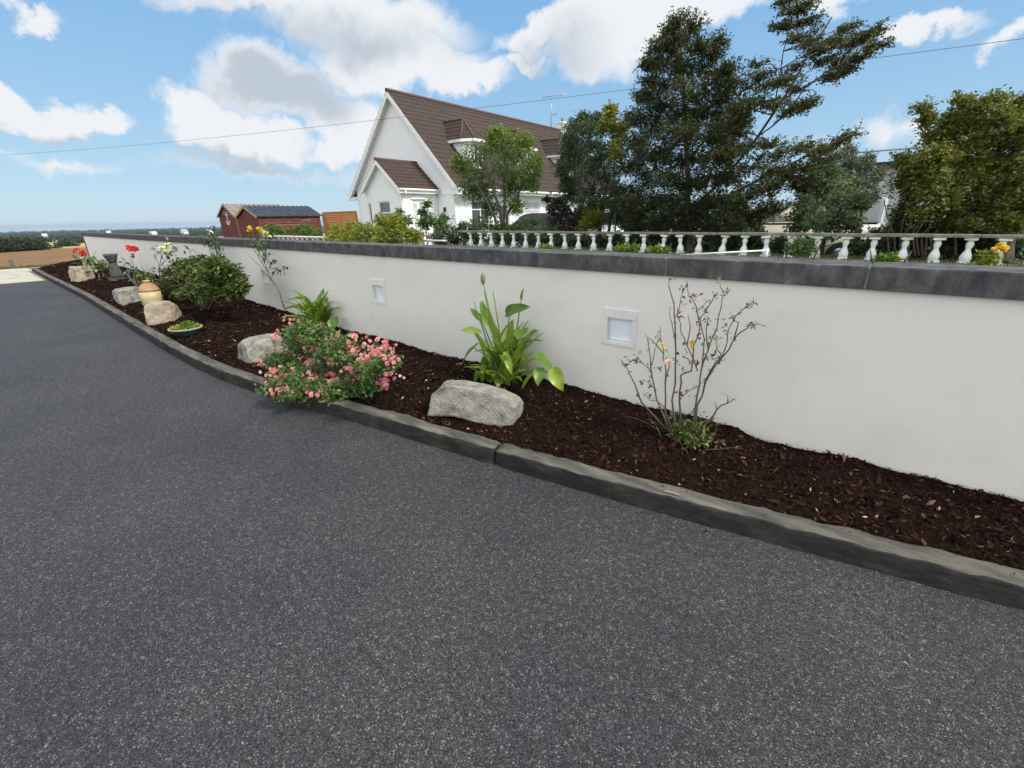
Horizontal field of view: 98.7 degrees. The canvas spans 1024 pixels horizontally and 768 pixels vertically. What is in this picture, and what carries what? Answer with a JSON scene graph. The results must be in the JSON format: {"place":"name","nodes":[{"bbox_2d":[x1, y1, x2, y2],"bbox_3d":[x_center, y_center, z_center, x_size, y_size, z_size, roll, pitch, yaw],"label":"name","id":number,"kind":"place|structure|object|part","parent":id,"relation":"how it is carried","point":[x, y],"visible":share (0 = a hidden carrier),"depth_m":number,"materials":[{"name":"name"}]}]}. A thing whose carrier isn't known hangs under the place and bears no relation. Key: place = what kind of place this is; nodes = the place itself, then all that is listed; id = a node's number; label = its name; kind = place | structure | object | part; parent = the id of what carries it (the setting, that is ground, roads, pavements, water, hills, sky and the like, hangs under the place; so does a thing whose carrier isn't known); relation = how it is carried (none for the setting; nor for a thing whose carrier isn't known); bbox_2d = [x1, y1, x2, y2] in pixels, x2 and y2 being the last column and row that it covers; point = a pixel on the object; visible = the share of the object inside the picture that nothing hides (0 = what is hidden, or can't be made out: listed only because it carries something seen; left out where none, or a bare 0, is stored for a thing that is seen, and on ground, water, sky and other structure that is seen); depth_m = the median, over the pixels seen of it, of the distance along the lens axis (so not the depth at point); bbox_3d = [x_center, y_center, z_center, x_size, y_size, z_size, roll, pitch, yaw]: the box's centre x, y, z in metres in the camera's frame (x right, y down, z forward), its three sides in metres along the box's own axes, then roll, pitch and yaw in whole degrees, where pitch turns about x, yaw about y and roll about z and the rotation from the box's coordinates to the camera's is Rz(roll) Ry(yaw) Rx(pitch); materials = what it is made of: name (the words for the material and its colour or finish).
{"place":"outdoors","nodes":[
{"label":"outdoors","id":0,"kind":"place"},
{"bbox_2d":[0,267,47,283],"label":"paving","id":1,"kind":"structure","parent":0,"point":[17,275],"depth_m":14.65,"materials":[{"name":"beige concrete"}]},
{"bbox_2d":[0,220,360,232],"bbox_3d":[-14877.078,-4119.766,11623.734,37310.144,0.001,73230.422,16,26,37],"label":"sea","id":2,"kind":"structure","parent":0,"point":[88,227],"depth_m":5068.49,"materials":[{"name":"liquid"}]},
{"bbox_2d":[0,220,699,267],"bbox_3d":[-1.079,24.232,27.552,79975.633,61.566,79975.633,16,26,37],"label":"ground","id":3,"kind":"structure","parent":0,"point":[47,257],"depth_m":39.75,"materials":[{"name":"brown soil"}]},
{"bbox_2d":[8,260,14,267],"bbox_3d":[-22.783,-5.380,20.062,0.140,0.560,0.140,16,26,37],"label":"fence post","id":4,"kind":"object","parent":3,"relation":"on","point":[11,263],"visible":0.54,"depth_m":19.98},
{"bbox_2d":[0,261,67,269],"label":"verge grass","id":5,"kind":"structure","parent":3,"relation":"on","point":[21,266],"depth_m":19.28,"materials":[{"name":"green plant"}]},
{"bbox_2d":[32,268,41,274],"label":"kerb stone","id":6,"kind":"object","parent":3,"relation":"on","point":[35,270],"visible":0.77,"depth_m":15.72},
{"bbox_2d":[0,235,83,252],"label":"field hedge","id":7,"kind":"object","parent":3,"relation":"on","point":[9,244],"visible":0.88,"depth_m":61.62,"materials":[{"name":"green plant"}]},
{"bbox_2d":[38,271,48,278],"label":"kerb stone","id":8,"kind":"object","parent":3,"relation":"on","point":[43,274],"visible":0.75,"depth_m":14.47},
{"bbox_2d":[0,227,222,241],"bbox_3d":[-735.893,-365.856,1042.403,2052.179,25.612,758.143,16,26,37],"label":"woodland","id":9,"kind":"object","parent":3,"relation":"on","point":[74,235],"visible":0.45,"depth_m":792.16,"materials":[{"name":"green plant"}]},
{"bbox_2d":[149,229,156,234],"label":"distant house","id":10,"kind":"structure","parent":3,"relation":"on","point":[153,231],"depth_m":595.75,"materials":[{"name":"tile"}]},
{"bbox_2d":[180,229,188,234],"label":"distant house","id":11,"kind":"structure","parent":3,"relation":"on","point":[184,231],"depth_m":538.07,"materials":[{"name":"white paint"}]},
{"bbox_2d":[217,203,279,237],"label":"garden shed","id":12,"kind":"structure","parent":3,"relation":"on","point":[226,214],"depth_m":34.11,"materials":[{"name":"red wood"}]},
{"bbox_2d":[81,232,1023,500],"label":"garden wall","id":13,"kind":"structure","parent":3,"relation":"on","point":[907,368],"depth_m":2.90,"materials":[{"name":"paint"}]},
{"bbox_2d":[259,265,270,283],"bbox_3d":[-4.124,-1.839,7.372,0.290,0.290,0.059,16,26,37],"label":"wall light","id":14,"kind":"object","parent":13,"relation":"attached to","point":[266,272],"visible":0.62,"depth_m":7.38,"materials":[{"name":"paint"}]},
{"bbox_2d":[370,279,386,304],"bbox_3d":[-1.629,-1.144,5.425,0.290,0.290,0.059,16,26,37],"label":"wall light","id":15,"kind":"object","parent":13,"relation":"attached to","point":[379,285],"visible":0.94,"depth_m":5.42,"materials":[{"name":"paint"}]},
{"bbox_2d":[602,308,637,348],"bbox_3d":[0.861,-0.449,3.481,0.290,0.290,0.059,16,26,37],"label":"wall light","id":16,"kind":"object","parent":13,"relation":"attached to","point":[623,325],"visible":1,"depth_m":3.48,"materials":[{"name":"white glass"}]},
{"bbox_2d":[0,281,1023,767],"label":"driveway","id":17,"kind":"structure","parent":0,"point":[200,569],"depth_m":1.89,"materials":[{"name":"grey asphalt"}]},
{"bbox_2d":[46,275,63,285],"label":"kerb stone","id":18,"kind":"object","parent":17,"relation":"on","point":[53,279],"visible":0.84,"depth_m":12.98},
{"bbox_2d":[59,282,80,294],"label":"kerb stone","id":19,"kind":"object","parent":17,"relation":"on","point":[69,287],"visible":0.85,"depth_m":11.31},
{"bbox_2d":[75,290,102,306],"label":"kerb stone","id":20,"kind":"object","parent":17,"relation":"on","point":[89,298],"visible":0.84,"depth_m":9.76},
{"bbox_2d":[96,301,132,324],"bbox_3d":[-7.527,-1.353,8.300,2.634,0.183,0.165,16,27,38],"label":"kerb stone","id":21,"kind":"object","parent":17,"relation":"on","point":[112,311],"visible":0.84,"depth_m":8.12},
{"bbox_2d":[123,317,176,351],"bbox_3d":[-5.519,-0.771,6.672,2.634,0.185,0.165,16,27,38],"label":"kerb stone","id":22,"kind":"object","parent":17,"relation":"on","point":[155,337],"visible":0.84,"depth_m":6.42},
{"bbox_2d":[167,342,267,392],"bbox_3d":[-3.356,-0.178,5.007,2.930,0.189,0.207,14,25,34],"label":"kerb stone","id":23,"kind":"object","parent":17,"relation":"on","point":[223,371],"visible":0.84,"depth_m":4.83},
{"bbox_2d":[264,385,501,463],"bbox_3d":[-1.244,0.273,3.725,2.668,0.185,0.169,11,24,29],"label":"kerb stone","id":24,"kind":"object","parent":17,"relation":"on","point":[474,446],"visible":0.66,"depth_m":3.41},
{"bbox_2d":[496,443,1023,609],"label":"kerb stone","id":25,"kind":"object","parent":17,"relation":"on","point":[961,575],"visible":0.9,"depth_m":2.23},
{"bbox_2d":[0,0,1023,226],"label":"sky","id":26,"kind":"structure","parent":0,"point":[76,75],"materials":[{"name":"blue"}]},
{"bbox_2d":[36,259,1023,569],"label":"mulch","id":27,"kind":"object","parent":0,"point":[1014,541],"visible":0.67,"depth_m":2.91,"materials":[{"name":"brown plant"}]},
{"bbox_2d":[68,266,95,281],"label":"boulder","id":28,"kind":"object","parent":27,"relation":"on","point":[76,273],"visible":0.8,"depth_m":11.99,"materials":[{"name":"stone"}]},
{"bbox_2d":[71,247,108,278],"bbox_3d":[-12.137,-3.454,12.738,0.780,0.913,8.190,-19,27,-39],"label":"geranium","id":29,"kind":"object","parent":27,"relation":"on","point":[91,262],"visible":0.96,"depth_m":11.84,"materials":[{"name":"green plant"}]},
{"bbox_2d":[102,254,127,280],"bbox_3d":[-10.300,-3.001,11.387,0.357,0.707,0.357,16,26,37],"label":"stone urn","id":30,"kind":"object","parent":27,"relation":"on","point":[115,272],"visible":0.88,"depth_m":11.31,"materials":[{"name":"grey stone"}]},
{"bbox_2d":[112,286,140,305],"bbox_3d":[-7.592,-1.757,8.732,0.414,0.337,0.484,12,24,31],"label":"boulder","id":31,"kind":"object","parent":27,"relation":"on","point":[122,296],"visible":0.64,"depth_m":8.58,"materials":[{"name":"grey stone"}]},
{"bbox_2d":[117,245,158,286],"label":"rose bush","id":32,"kind":"object","parent":27,"relation":"on","point":[129,248],"visible":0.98,"depth_m":9.45,"materials":[{"name":"green plant"}]},
{"bbox_2d":[138,280,162,305],"bbox_3d":[-6.641,-1.658,8.063,0.332,0.474,0.332,16,26,37],"label":"stoneware jar","id":33,"kind":"object","parent":27,"relation":"on","point":[148,291],"visible":0.87,"depth_m":7.96,"materials":[{"name":"ceramic"}]},
{"bbox_2d":[146,237,177,284],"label":"rose bush","id":34,"kind":"object","parent":27,"relation":"on","point":[164,250],"visible":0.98,"depth_m":7.95,"materials":[{"name":"green plant"}]},
{"bbox_2d":[144,301,181,325],"bbox_3d":[-5.618,-1.144,7.045,0.452,0.360,0.390,-9,22,-19],"label":"boulder","id":35,"kind":"object","parent":27,"relation":"on","point":[156,312],"visible":0.87,"depth_m":6.91,"materials":[{"name":"stone"}]},
{"bbox_2d":[167,320,202,337],"bbox_3d":[-4.581,-0.785,6.166,0.410,0.237,0.410,16,26,37],"label":"bowl planter","id":36,"kind":"object","parent":27,"relation":"on","point":[186,329],"visible":1,"depth_m":6.08,"materials":[{"name":"ceramic"}]},
{"bbox_2d":[153,250,253,310],"bbox_3d":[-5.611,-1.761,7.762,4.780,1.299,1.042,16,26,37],"label":"evergreen shrub","id":37,"kind":"object","parent":27,"relation":"on","point":[200,278],"visible":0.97,"depth_m":6.71,"materials":[{"name":"green plant"}]},
{"bbox_2d":[184,226,224,254],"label":"rose bush","id":38,"kind":"object","parent":27,"relation":"on","point":[211,244],"visible":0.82,"depth_m":7.70,"materials":[{"name":"green plant"}]},
{"bbox_2d":[238,333,289,362],"bbox_3d":[-2.913,-0.420,5.155,0.353,0.289,0.499,17,27,39],"label":"boulder","id":39,"kind":"object","parent":27,"relation":"on","point":[252,349],"visible":0.68,"depth_m":5.02,"materials":[{"name":"grey stone"}]},
{"bbox_2d":[246,225,287,307],"bbox_3d":[-3.786,-1.747,6.846,0.368,1.368,1.794,-17,26,-37],"label":"rose bush","id":40,"kind":"object","parent":27,"relation":"on","point":[265,242],"visible":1,"depth_m":6.78,"materials":[{"name":"green plant"}]},
{"bbox_2d":[280,288,339,329],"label":"lily clump","id":41,"kind":"object","parent":27,"relation":"on","point":[315,311],"visible":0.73,"depth_m":6.11,"materials":[{"name":"green plant"}]},
{"bbox_2d":[254,314,404,407],"bbox_3d":[-1.947,-0.222,4.113,2.595,0.752,0.902,13,25,32],"label":"rose bush","id":42,"kind":"object","parent":27,"relation":"on","point":[309,378],"visible":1,"depth_m":3.95,"materials":[{"name":"green plant"}]},
{"bbox_2d":[428,380,523,425],"bbox_3d":[-0.283,0.165,3.515,0.729,0.315,0.276,13,14,15],"label":"boulder","id":43,"kind":"object","parent":27,"relation":"on","point":[479,403],"visible":0.91,"depth_m":3.40,"materials":[{"name":"grey stone"}]},
{"bbox_2d":[460,273,563,390],"bbox_3d":[-0.066,-0.430,3.828,0.761,1.016,1.202,-4,21,-8],"label":"lily clump","id":44,"kind":"object","parent":27,"relation":"on","point":[502,361],"visible":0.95,"depth_m":3.87,"materials":[{"name":"green plant"}]},
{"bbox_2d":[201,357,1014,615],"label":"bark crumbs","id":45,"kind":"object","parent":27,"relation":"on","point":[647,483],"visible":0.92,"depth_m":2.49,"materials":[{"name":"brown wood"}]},
{"bbox_2d":[619,275,765,454],"bbox_3d":[1.106,-0.133,2.817,0.875,1.135,0.419,16,26,37],"label":"rose bush","id":46,"kind":"object","parent":27,"relation":"on","point":[691,439],"visible":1,"depth_m":2.83,"materials":[{"name":"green plant"}]},
{"bbox_2d":[439,230,1023,266],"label":"yard ground","id":47,"kind":"structure","parent":0,"point":[850,257],"depth_m":7.83,"materials":[{"name":"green plant"}]},
{"bbox_2d":[257,222,295,238],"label":"leafy bush","id":48,"kind":"object","parent":47,"relation":"on","point":[275,231],"visible":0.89,"depth_m":21.45,"materials":[{"name":"green plant"}]},
{"bbox_2d":[234,205,322,240],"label":"garden shed","id":49,"kind":"structure","parent":47,"relation":"on","point":[253,216],"depth_m":27.74,"materials":[{"name":"red wood"}]},
{"bbox_2d":[291,220,324,240],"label":"leafy bush","id":50,"kind":"object","parent":47,"relation":"on","point":[301,231],"visible":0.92,"depth_m":19.71,"materials":[{"name":"green plant"}]},
{"bbox_2d":[322,211,357,240],"bbox_3d":[-11.032,-9.910,28.419,4.000,2.313,0.160,16,26,37],"label":"board fence","id":51,"kind":"object","parent":47,"relation":"on","point":[341,217],"visible":0.41,"depth_m":28.28,"materials":[{"name":"orange wood"}]},
{"bbox_2d":[276,235,447,244],"bbox_3d":[-6.120,-5.044,16.025,11.050,0.593,0.200,16,26,37],"label":"balustrade","id":52,"kind":"object","parent":47,"relation":"on","point":[321,237],"visible":0.2,"depth_m":17.08,"materials":[{"name":"white concrete"}]},
{"bbox_2d":[323,211,424,243],"bbox_3d":[-4.780,-4.945,14.342,5.582,1.290,1.620,16,26,37],"label":"hedge","id":53,"kind":"object","parent":47,"relation":"on","point":[411,235],"visible":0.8,"depth_m":13.53,"materials":[{"name":"green plant"}]},
{"bbox_2d":[395,198,453,244],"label":"shrub","id":54,"kind":"object","parent":47,"relation":"on","point":[426,222],"visible":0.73,"depth_m":13.64,"materials":[{"name":"green plant"}]},
{"bbox_2d":[425,218,482,245],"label":"leafy bush","id":55,"kind":"object","parent":47,"relation":"on","point":[455,239],"visible":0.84,"depth_m":12.74,"materials":[{"name":"green plant"}]},
{"bbox_2d":[348,88,612,244],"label":"house","id":56,"kind":"structure","parent":47,"relation":"on","point":[404,164],"depth_m":22.64,"materials":[{"name":"white paint"}]},
{"bbox_2d":[369,203,373,232],"bbox_3d":[-7.262,-8.551,22.686,0.340,1.438,0.150,16,26,37],"label":"window","id":57,"kind":"structure","parent":56,"relation":"in","point":[369,203],"depth_m":22.68,"materials":[{"name":"white glass"}]},
{"bbox_2d":[379,201,390,232],"bbox_3d":[-6.272,-8.331,21.961,0.926,1.486,0.050,16,26,37],"label":"window","id":58,"kind":"structure","parent":56,"relation":"in","point":[384,206],"depth_m":21.87,"materials":[{"name":"white glass"}]},
{"bbox_2d":[412,201,426,243],"bbox_3d":[-4.625,-8.010,21.941,0.048,2.090,0.720,16,26,37],"label":"door","id":59,"kind":"structure","parent":56,"relation":"in","point":[416,204],"depth_m":21.69,"materials":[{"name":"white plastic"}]},
{"bbox_2d":[471,201,489,225],"bbox_3d":[-1.647,-9.040,23.307,0.150,1.228,1.500,16,26,37],"label":"window","id":60,"kind":"structure","parent":56,"relation":"in","point":[475,211],"depth_m":23.22,"materials":[{"name":"white glass"}]},
{"bbox_2d":[499,202,508,223],"bbox_3d":[-0.490,-9.178,24.840,0.050,2.020,0.910,16,26,37],"label":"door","id":61,"kind":"structure","parent":56,"relation":"in","point":[501,204],"depth_m":24.55,"materials":[{"name":"white glass"}]},
{"bbox_2d":[8,38,1023,154],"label":"overhead cable","id":62,"kind":"object","parent":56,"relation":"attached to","point":[548,99],"visible":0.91,"depth_m":12.39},
{"bbox_2d":[525,202,538,213],"bbox_3d":[1.201,-10.337,26.575,0.050,1.216,1.446,16,26,37],"label":"window","id":63,"kind":"structure","parent":56,"relation":"in","point":[533,207],"depth_m":26.51,"materials":[{"name":"white glass"}]},
{"bbox_2d":[469,215,520,240],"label":"leafy bush","id":64,"kind":"object","parent":47,"relation":"on","point":[485,227],"visible":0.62,"depth_m":14.05,"materials":[{"name":"green plant"}]},
{"bbox_2d":[447,121,546,241],"bbox_3d":[-0.520,-6.534,14.756,4.726,4.060,2.448,16,26,37],"label":"deciduous tree","id":65,"kind":"object","parent":47,"relation":"on","point":[499,135],"visible":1,"depth_m":14.37,"materials":[{"name":"green plant"}]},
{"bbox_2d":[493,213,567,245],"bbox_3d":[1.251,-6.942,19.879,4.266,1.475,1.760,16,26,37],"label":"parked car","id":66,"kind":"object","parent":47,"relation":"on","point":[542,216],"visible":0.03,"depth_m":18.90,"materials":[{"name":"grey glass"}]},
{"label":"side window","id":67,"kind":"part","parent":66,"relation":"part of","materials":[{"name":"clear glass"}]},
{"label":"side window","id":68,"kind":"part","parent":66,"relation":"part of","materials":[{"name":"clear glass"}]},
{"bbox_2d":[505,214,566,239],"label":"variegated bush","id":69,"kind":"object","parent":47,"relation":"on","point":[535,222],"visible":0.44,"depth_m":13.48,"materials":[{"name":"green plant"}]},
{"bbox_2d":[537,242,554,248],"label":"weed clump","id":70,"kind":"object","parent":47,"relation":"on","point":[547,246],"visible":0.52,"depth_m":9.79,"materials":[{"name":"green plant"}]},
{"bbox_2d":[540,192,580,236],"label":"purple shrub","id":71,"kind":"object","parent":47,"relation":"on","point":[562,212],"visible":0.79,"depth_m":12.60,"materials":[{"name":"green plant"}]},
{"bbox_2d":[549,109,629,247],"bbox_3d":[2.085,-5.374,11.682,1.929,3.499,3.157,-14,24,-30],"label":"deciduous tree","id":72,"kind":"object","parent":47,"relation":"on","point":[584,125],"visible":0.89,"depth_m":11.45,"materials":[{"name":"green plant"}]},
{"bbox_2d":[575,196,605,246],"bbox_3d":[2.093,-4.226,11.542,0.817,1.331,0.990,7,22,20],"label":"young conifer","id":73,"kind":"object","parent":47,"relation":"on","point":[594,217],"visible":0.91,"depth_m":11.42,"materials":[{"name":"green plant"}]},
{"bbox_2d":[555,210,649,245],"bbox_3d":[3.671,-5.930,17.019,4.267,1.475,1.760,6,22,19],"label":"parked car","id":74,"kind":"object","parent":47,"relation":"on","point":[617,228],"depth_m":16.14,"materials":[{"name":"silver metal"}]},
{"bbox_2d":[594,99,632,231],"bbox_3d":[2.493,-5.130,10.984,0.984,3.414,0.990,16,26,37],"label":"sapling","id":75,"kind":"object","parent":47,"relation":"on","point":[610,125],"visible":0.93,"depth_m":10.54,"materials":[{"name":"green plant"}]},
{"bbox_2d":[467,215,764,252],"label":"undergrowth","id":76,"kind":"object","parent":47,"relation":"on","point":[754,242],"visible":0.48,"depth_m":10.59,"materials":[{"name":"green plant"}]},
{"bbox_2d":[612,239,641,252],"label":"weed clump","id":77,"kind":"object","parent":47,"relation":"on","point":[632,248],"visible":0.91,"depth_m":8.39,"materials":[{"name":"green plant"}]},
{"bbox_2d":[643,242,671,253],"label":"weed clump","id":78,"kind":"object","parent":47,"relation":"on","point":[655,249],"visible":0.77,"depth_m":7.86,"materials":[{"name":"green plant"}]},
{"bbox_2d":[612,190,769,239],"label":"undergrowth","id":79,"kind":"object","parent":47,"relation":"on","point":[749,229],"visible":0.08,"depth_m":10.89,"materials":[{"name":"green plant"}]},
{"bbox_2d":[680,248,767,257],"bbox_3d":[3.627,-2.258,7.606,1.420,0.204,0.035,16,26,37],"label":"loose rail","id":80,"kind":"object","parent":47,"relation":"on","point":[766,251],"visible":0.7,"depth_m":7.48,"materials":[{"name":"white concrete"}]},
{"bbox_2d":[458,230,1023,266],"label":"balustrade","id":81,"kind":"object","parent":47,"relation":"on","point":[964,256],"visible":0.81,"depth_m":7.58,"materials":[{"name":"white concrete"}]},
{"bbox_2d":[609,0,896,251],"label":"conifer tree","id":82,"kind":"object","parent":47,"relation":"on","point":[732,116],"visible":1,"depth_m":8.09,"materials":[{"name":"green plant"}]},
{"bbox_2d":[702,197,887,254],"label":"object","id":83,"kind":"object","parent":47,"relation":"on","point":[876,214],"visible":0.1,"depth_m":11.00,"materials":[{"name":"white paint"}]},
{"bbox_2d":[782,236,820,258],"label":"weed clump","id":84,"kind":"object","parent":47,"relation":"on","point":[806,248],"visible":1,"depth_m":6.78,"materials":[{"name":"green plant"}]},
{"bbox_2d":[782,160,876,254],"bbox_3d":[5.868,-3.265,8.158,1.365,1.794,1.529,16,26,37],"label":"leafy bush","id":85,"kind":"object","parent":47,"relation":"on","point":[827,185],"visible":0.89,"depth_m":8.05,"materials":[{"name":"green plant"}]},
{"bbox_2d":[823,142,890,237],"bbox_3d":[6.731,-3.617,8.697,1.424,2.222,0.997,-8,22,-18],"label":"leafy bush","id":86,"kind":"object","parent":47,"relation":"on","point":[865,163],"visible":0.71,"depth_m":8.43,"materials":[{"name":"green plant"}]},
{"bbox_2d":[870,250,911,262],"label":"weed clump","id":87,"kind":"object","parent":47,"relation":"on","point":[885,257],"visible":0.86,"depth_m":6.15,"materials":[{"name":"green plant"}]},
{"bbox_2d":[768,202,1023,260],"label":"undergrowth","id":88,"kind":"object","parent":47,"relation":"on","point":[856,246],"visible":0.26,"depth_m":7.39,"materials":[{"name":"green plant"}]},
{"bbox_2d":[802,146,1023,249],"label":"flat roofed building","id":89,"kind":"structure","parent":47,"relation":"on","point":[890,201],"depth_m":15.81,"materials":[{"name":"metal"}]},
{"bbox_2d":[883,84,1023,263],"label":"evergreen tree","id":90,"kind":"object","parent":47,"relation":"on","point":[925,173],"visible":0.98,"depth_m":6.34,"materials":[{"name":"green plant"}]},
{"bbox_2d":[972,242,1009,265],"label":"flowering plant","id":91,"kind":"object","parent":47,"relation":"on","point":[990,257],"visible":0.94,"depth_m":5.51,"materials":[{"name":"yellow plant"}]}
]}

